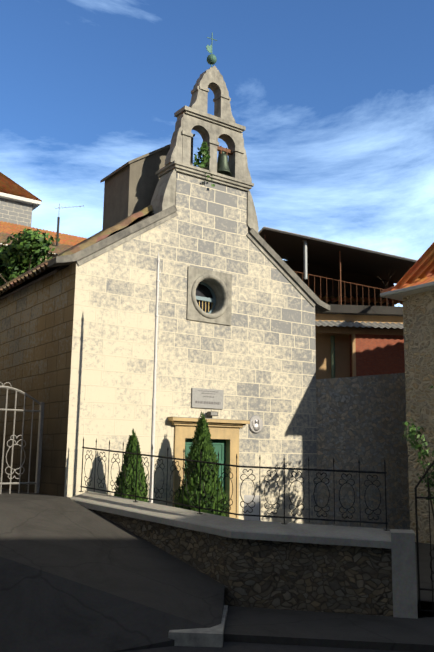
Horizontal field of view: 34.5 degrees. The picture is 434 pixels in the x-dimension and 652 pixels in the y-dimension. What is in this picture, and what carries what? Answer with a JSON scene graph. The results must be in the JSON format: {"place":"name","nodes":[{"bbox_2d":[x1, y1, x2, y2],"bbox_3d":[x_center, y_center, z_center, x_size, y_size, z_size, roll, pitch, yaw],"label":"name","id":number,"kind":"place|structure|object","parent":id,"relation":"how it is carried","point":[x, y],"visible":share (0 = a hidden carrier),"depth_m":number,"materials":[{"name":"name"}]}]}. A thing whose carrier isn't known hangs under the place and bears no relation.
{"place":"outdoors","nodes":[
{"label":"outdoors","id":0,"kind":"place"},
{"bbox_2d":[0,228,59,285],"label":"garden tree","id":1,"kind":"object","parent":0,"point":[15,255],"depth_m":25.93,"materials":[{"name":"green plant"}]},
{"bbox_2d":[0,221,86,245],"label":"house roof","id":2,"kind":"structure","parent":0,"point":[11,228],"depth_m":42.15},
{"bbox_2d":[0,0,433,306],"label":"sky","id":3,"kind":"structure","parent":0,"point":[333,99],"materials":[{"name":"blue"}]},
{"bbox_2d":[121,611,427,651],"bbox_3d":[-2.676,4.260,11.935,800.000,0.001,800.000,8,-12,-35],"label":"ground","id":4,"kind":"structure","parent":0,"point":[241,647],"depth_m":7.67,"materials":[{"name":"grey asphalt"}]},
{"bbox_2d":[0,198,32,226],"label":"stone house walls","id":5,"kind":"structure","parent":4,"relation":"on","point":[15,212],"depth_m":49.69,"materials":[{"name":"beige stone"}]},
{"bbox_2d":[0,192,40,210],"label":"roof eave","id":6,"kind":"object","parent":5,"relation":"on","point":[35,203],"depth_m":49.68,"materials":[{"name":"white paint"}]},
{"bbox_2d":[0,172,41,201],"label":"roof","id":7,"kind":"structure","parent":6,"relation":"on","point":[8,185],"depth_m":50.28,"materials":[{"name":"orange tile"}]},
{"bbox_2d":[0,244,56,260],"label":"house walls","id":8,"kind":"structure","parent":4,"relation":"on","point":[50,255],"depth_m":30.90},
{"bbox_2d":[0,232,72,253],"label":"house roof","id":9,"kind":"structure","parent":8,"relation":"on","point":[59,248],"depth_m":32.43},
{"bbox_2d":[55,217,59,254],"bbox_3d":[-7.601,-4.219,33.338,0.120,2.000,0.104,8,-12,-35],"label":"antenna mast","id":10,"kind":"object","parent":9,"relation":"on","point":[58,220],"visible":0.6,"depth_m":33.36,"materials":[{"name":"grey metal"}]},
{"bbox_2d":[0,489,224,651],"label":"concrete ramp","id":11,"kind":"object","parent":4,"relation":"on","point":[75,576],"visible":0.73,"depth_m":8.47,"materials":[{"name":"grey concrete"}]},
{"bbox_2d":[0,386,40,493],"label":"gate frame","id":12,"kind":"object","parent":11,"relation":"on","point":[24,411],"visible":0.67,"depth_m":13.03,"materials":[{"name":"white metal"}]},
{"bbox_2d":[0,382,25,478],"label":"gate scrolls","id":13,"kind":"object","parent":12,"relation":"attached to","point":[10,447],"visible":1,"depth_m":12.96,"materials":[{"name":"grey metal"}]},
{"bbox_2d":[35,402,43,492],"bbox_3d":[-3.367,2.377,13.247,0.060,1.850,0.080,8,-12,-35],"label":"gate hinge post","id":14,"kind":"object","parent":11,"relation":"on","point":[39,448],"visible":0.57,"depth_m":13.23,"materials":[{"name":"grey metal"}]},
{"bbox_2d":[0,172,316,524],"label":"chapel walls","id":15,"kind":"structure","parent":4,"relation":"on","point":[76,349],"depth_m":14.16,"materials":[{"name":"beige stone"}]},
{"bbox_2d":[0,213,153,299],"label":"chapel roof deck","id":16,"kind":"structure","parent":15,"relation":"on","point":[47,273],"depth_m":14.55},
{"bbox_2d":[0,205,152,294],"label":"chapel roof tiles","id":17,"kind":"object","parent":16,"relation":"on","point":[43,267],"visible":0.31,"depth_m":14.10,"materials":[{"name":"brown tile"}]},
{"bbox_2d":[100,134,194,236],"bbox_3d":[-1.591,-2.920,15.797,1.670,3.027,1.340,8,-12,-35],"label":"rooftop structure","id":18,"kind":"object","parent":15,"relation":"on","point":[130,187],"visible":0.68,"depth_m":15.16,"materials":[{"name":"paint"}]},
{"bbox_2d":[47,205,329,312],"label":"gable rake copings","id":19,"kind":"object","parent":15,"relation":"attached to","point":[320,305],"visible":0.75,"depth_m":13.97,"materials":[{"name":"stone"}]},
{"bbox_2d":[149,169,258,232],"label":"bell gable volutes","id":20,"kind":"object","parent":15,"relation":"attached to","point":[164,196],"visible":0.48,"depth_m":14.45,"materials":[{"name":"beige stone"}]},
{"bbox_2d":[155,106,253,190],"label":"bell gable cornices","id":21,"kind":"object","parent":15,"relation":"attached to","point":[198,172],"visible":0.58,"depth_m":14.99,"materials":[{"name":"beige stone"}]},
{"bbox_2d":[193,141,214,186],"bbox_3d":[-0.305,-3.460,14.950,0.457,1.012,0.301,8,-12,-35],"label":"fig bush","id":22,"kind":"object","parent":21,"relation":"on","point":[203,149],"visible":0.79,"depth_m":14.92,"materials":[{"name":"green plant"}]},
{"bbox_2d":[165,113,251,182],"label":"bell gable","id":23,"kind":"structure","parent":21,"relation":"on","point":[210,133],"depth_m":15.15,"materials":[{"name":"beige stone"}]},
{"bbox_2d":[217,146,232,154],"bbox_3d":[0.132,-3.855,15.469,0.530,0.200,0.090,8,-12,-35],"label":"bell yoke","id":24,"kind":"object","parent":23,"relation":"attached to","point":[220,149],"visible":0.55,"depth_m":15.45,"materials":[{"name":"brown wood"}]},
{"bbox_2d":[217,151,231,175],"bbox_3d":[0.128,-3.546,15.413,0.410,0.668,0.410,8,-12,-35],"label":"bell","id":25,"kind":"object","parent":24,"relation":"hanging from","point":[222,165],"visible":0.71,"depth_m":15.32,"materials":[{"name":"green metal"}]},
{"bbox_2d":[189,65,234,122],"bbox_3d":[-0.130,-5.149,15.497,1.200,1.250,0.310,8,-12,-35],"label":"bell gable top","id":26,"kind":"object","parent":21,"relation":"on","point":[211,78],"visible":0.9,"depth_m":15.46,"materials":[{"name":"beige stone"}]},
{"bbox_2d":[206,32,216,66],"bbox_3d":[-0.116,-6.178,15.680,0.233,0.880,0.230,44,-44,-75],"label":"weather vane","id":27,"kind":"object","parent":26,"relation":"on","point":[211,59],"visible":1,"depth_m":15.60,"materials":[{"name":"green metal"}]},
{"bbox_2d":[191,388,223,408],"bbox_3d":[-0.189,1.472,14.179,0.770,0.390,0.035,8,-12,-35],"label":"plaque","id":28,"kind":"object","parent":15,"relation":"attached to","point":[197,395],"visible":0.79,"depth_m":14.15,"materials":[{"name":"grey stone"}]},
{"bbox_2d":[195,390,218,404],"bbox_3d":[-0.180,1.448,14.167,0.616,0.263,0.002,8,-12,-35],"label":"plaque lettering","id":29,"kind":"object","parent":28,"relation":"attached to","point":[206,402],"visible":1,"depth_m":14.16},
{"bbox_2d":[168,417,249,518],"bbox_3d":[-0.172,3.218,13.831,1.880,2.730,0.460,8,-12,-35],"label":"door frame","id":30,"kind":"object","parent":15,"relation":"attached to","point":[227,430],"visible":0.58,"depth_m":14.15,"materials":[{"name":"beige stone"}]},
{"bbox_2d":[184,438,225,506],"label":"door leaves","id":31,"kind":"object","parent":30,"relation":"in","point":[219,445],"visible":0.15,"depth_m":14.31,"materials":[{"name":"green wood"}]},
{"bbox_2d":[181,417,249,420],"bbox_3d":[-0.137,1.865,14.051,1.890,0.012,0.195,8,-12,-35],"label":"door cornice","id":32,"kind":"structure","parent":30,"relation":"on","point":[213,418],"depth_m":13.97,"materials":[{"name":"beige stone"}]},
{"bbox_2d":[187,266,231,325],"bbox_3d":[-0.241,-0.596,14.693,1.110,1.110,0.430,8,-12,-35],"label":"round window frame","id":33,"kind":"object","parent":15,"relation":"attached to","point":[219,284],"visible":0.96,"depth_m":14.61,"materials":[{"name":"beige stone"}]},
{"bbox_2d":[196,282,215,313],"bbox_3d":[-0.337,-0.574,14.825,0.740,0.740,0.060,8,-12,-35],"label":"window frame","id":34,"kind":"object","parent":33,"relation":"in","point":[212,300],"visible":0.48,"depth_m":14.93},
{"bbox_2d":[196,284,212,312],"bbox_3d":[-0.360,-0.568,14.857,0.780,0.780,0.001,8,-12,-35],"label":"oculus glass","id":35,"kind":"object","parent":34,"relation":"in","point":[202,290],"visible":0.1,"depth_m":14.93,"materials":[{"name":"black glass"}]},
{"bbox_2d":[199,300,211,311],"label":"oculus bars","id":36,"kind":"object","parent":34,"relation":"attached to","point":[205,305],"visible":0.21,"depth_m":14.86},
{"bbox_2d":[207,411,217,415],"bbox_3d":[-0.104,1.772,14.102,0.190,0.085,0.175,8,-12,-35],"label":"flood lamp","id":37,"kind":"object","parent":15,"relation":"attached to","point":[208,413],"depth_m":14.03,"materials":[{"name":"white metal"}]},
{"bbox_2d":[248,415,262,432],"bbox_3d":[0.836,2.080,14.795,0.380,0.380,0.070,8,-12,-35],"label":"medallion","id":38,"kind":"object","parent":15,"relation":"attached to","point":[256,424],"visible":1,"depth_m":14.77,"materials":[{"name":"stone"}]},
{"bbox_2d":[168,605,227,646],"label":"curb","id":39,"kind":"structure","parent":4,"relation":"on","point":[206,637],"depth_m":7.74,"materials":[{"name":"grey concrete"}]},
{"bbox_2d":[91,509,392,616],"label":"stone retaining wall","id":40,"kind":"structure","parent":4,"relation":"on","point":[300,576],"depth_m":9.32,"materials":[{"name":"stone"}]},
{"bbox_2d":[70,491,417,618],"bbox_3d":[-0.060,3.347,10.203,5.803,1.560,1.141,-5,-12,29],"label":"wall coping","id":41,"kind":"object","parent":4,"relation":"on","point":[400,543],"visible":0.81,"depth_m":9.45,"materials":[{"name":"concrete"}]},
{"bbox_2d":[79,438,389,530],"bbox_3d":[-0.177,2.278,10.479,5.389,1.215,0.666,-5,-12,30],"label":"iron fence","id":42,"kind":"object","parent":41,"relation":"on","point":[236,466],"visible":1,"depth_m":9.90,"materials":[{"name":"black metal"}]},
{"bbox_2d":[414,461,433,611],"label":"gate","id":43,"kind":"structure","parent":41,"relation":"attached to","point":[428,498],"depth_m":9.18,"materials":[{"name":"black metal"}]},
{"bbox_2d":[315,314,403,378],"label":"ochre building walls","id":44,"kind":"structure","parent":4,"relation":"on","point":[323,355],"depth_m":20.35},
{"bbox_2d":[315,304,402,315],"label":"terrace slab","id":45,"kind":"structure","parent":44,"relation":"on","point":[367,310],"depth_m":20.36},
{"bbox_2d":[294,271,384,292],"bbox_3d":[4.098,-1.062,20.755,3.750,1.043,0.030,2,-10,-5],"label":"balcony railing","id":46,"kind":"object","parent":45,"relation":"on","point":[332,282],"visible":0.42,"depth_m":20.72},
{"bbox_2d":[317,295,402,304],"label":"balcony floor","id":47,"kind":"structure","parent":45,"relation":"on","point":[332,298],"depth_m":23.91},
{"bbox_2d":[315,320,402,328],"bbox_3d":[4.659,-0.034,20.134,3.956,0.376,0.974,2,-10,-5],"label":"corrugated awning","id":48,"kind":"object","parent":44,"relation":"attached to","point":[361,324],"depth_m":20.05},
{"bbox_2d":[316,373,409,529],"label":"side wall","id":49,"kind":"structure","parent":4,"relation":"on","point":[361,419],"depth_m":16.77,"materials":[{"name":"grey stone"}]},
{"bbox_2d":[315,328,403,376],"bbox_3d":[3.159,2.984,19.372,6.795,5.917,0.161,2,-10,-5],"label":"wooden frame","id":50,"kind":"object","parent":49,"relation":"on","point":[352,332],"depth_m":19.85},
{"bbox_2d":[402,290,433,543],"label":"house walls","id":51,"kind":"structure","parent":4,"relation":"on","point":[418,318],"depth_m":15.53,"materials":[{"name":"brown stone"}]},
{"bbox_2d":[385,286,433,300],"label":"house eave","id":52,"kind":"object","parent":51,"relation":"attached to","point":[399,296],"visible":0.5,"depth_m":15.95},
{"bbox_2d":[380,281,433,296],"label":"roof gutter","id":53,"kind":"object","parent":52,"relation":"attached to","point":[411,288],"visible":1,"depth_m":15.66,"materials":[{"name":"grey metal"}]},
{"bbox_2d":[390,242,433,298],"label":"house roof","id":54,"kind":"structure","parent":51,"relation":"on","point":[422,267],"depth_m":16.05,"materials":[{"name":"orange tile"}]},
{"bbox_2d":[381,273,432,292],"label":"roof tiles","id":55,"kind":"object","parent":54,"relation":"on","point":[392,288],"visible":0.43,"depth_m":16.32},
{"bbox_2d":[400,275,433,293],"bbox_3d":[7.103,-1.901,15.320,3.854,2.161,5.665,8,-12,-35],"label":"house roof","id":56,"kind":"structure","parent":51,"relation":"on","point":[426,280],"depth_m":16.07,"materials":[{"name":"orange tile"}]},
{"bbox_2d":[303,240,307,279],"bbox_3d":[2.563,-2.016,20.508,0.107,1.377,0.326,2,-10,-9],"label":"post","id":57,"kind":"object","parent":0,"point":[305,259],"visible":0.73,"depth_m":20.33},
{"bbox_2d":[223,601,433,651],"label":"pavement","id":58,"kind":"structure","parent":0,"point":[297,627],"depth_m":8.23,"materials":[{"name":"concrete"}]},
{"bbox_2d":[331,336,334,377],"bbox_3d":[3.344,1.132,20.150,0.118,1.712,0.118,8,-12,-35],"label":"green building pipe","id":59,"kind":"object","parent":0,"point":[332,356],"visible":0.65,"depth_m":20.15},
{"bbox_2d":[259,229,415,283],"bbox_3d":[4.236,-2.086,22.534,6.206,1.744,4.280,2,-10,-5],"label":"roof underside","id":60,"kind":"object","parent":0,"point":[284,246],"visible":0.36,"depth_m":22.01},
{"bbox_2d":[258,226,416,261],"bbox_3d":[4.225,-2.114,22.521,6.245,1.781,4.322,2,-10,-5],"label":"roof edge","id":61,"kind":"object","parent":60,"relation":"attached to","point":[340,244],"visible":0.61,"depth_m":20.32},
{"bbox_2d":[283,260,394,305],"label":"balcony wall","id":62,"kind":"structure","parent":0,"point":[348,290],"depth_m":24.29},
{"bbox_2d":[264,235,410,304],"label":"building canopy posts","id":63,"kind":"object","parent":62,"relation":"attached to","point":[339,268],"visible":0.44,"depth_m":20.60,"materials":[{"name":"metal"}]},
{"bbox_2d":[349,334,404,376],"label":"wall","id":64,"kind":"structure","parent":0,"point":[379,354],"depth_m":19.88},
{"bbox_2d":[415,542,433,601],"bbox_3d":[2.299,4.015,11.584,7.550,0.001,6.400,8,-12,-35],"label":"gate","id":65,"kind":"structure","parent":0,"point":[424,567],"depth_m":11.46,"materials":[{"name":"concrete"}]},
{"bbox_2d":[114,429,148,501],"bbox_3d":[-1.476,2.942,12.010,1.046,2.354,1.047,8,-12,-35],"label":"thuja","id":66,"kind":"object","parent":65,"relation":"on","point":[131,447],"depth_m":11.95,"materials":[{"name":"green plant"}]},
{"bbox_2d":[149,251,160,502],"bbox_3d":[-1.033,1.296,11.480,0.073,5.220,0.065,8,-12,-35],"label":"drainpipe","id":67,"kind":"object","parent":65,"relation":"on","point":[154,377],"visible":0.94,"depth_m":11.53,"materials":[{"name":"white metal"}]},
{"bbox_2d":[174,411,228,516],"bbox_3d":[-0.293,2.917,12.823,1.372,2.725,1.374,8,-12,-35],"label":"thuja","id":68,"kind":"object","parent":65,"relation":"on","point":[202,440],"depth_m":12.64,"materials":[{"name":"green plant"}]},
{"bbox_2d":[244,495,260,520],"bbox_3d":[0.529,2.788,10.494,0.250,0.480,0.012,0,-10,4],"label":"utility box","id":69,"kind":"object","parent":65,"relation":"on","point":[248,498],"visible":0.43,"depth_m":10.50,"materials":[{"name":"white paint"}]},
{"bbox_2d":[402,419,433,518],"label":"gate shrub","id":70,"kind":"object","parent":65,"relation":"on","point":[411,436],"depth_m":11.10,"materials":[{"name":"green plant"}]}
]}

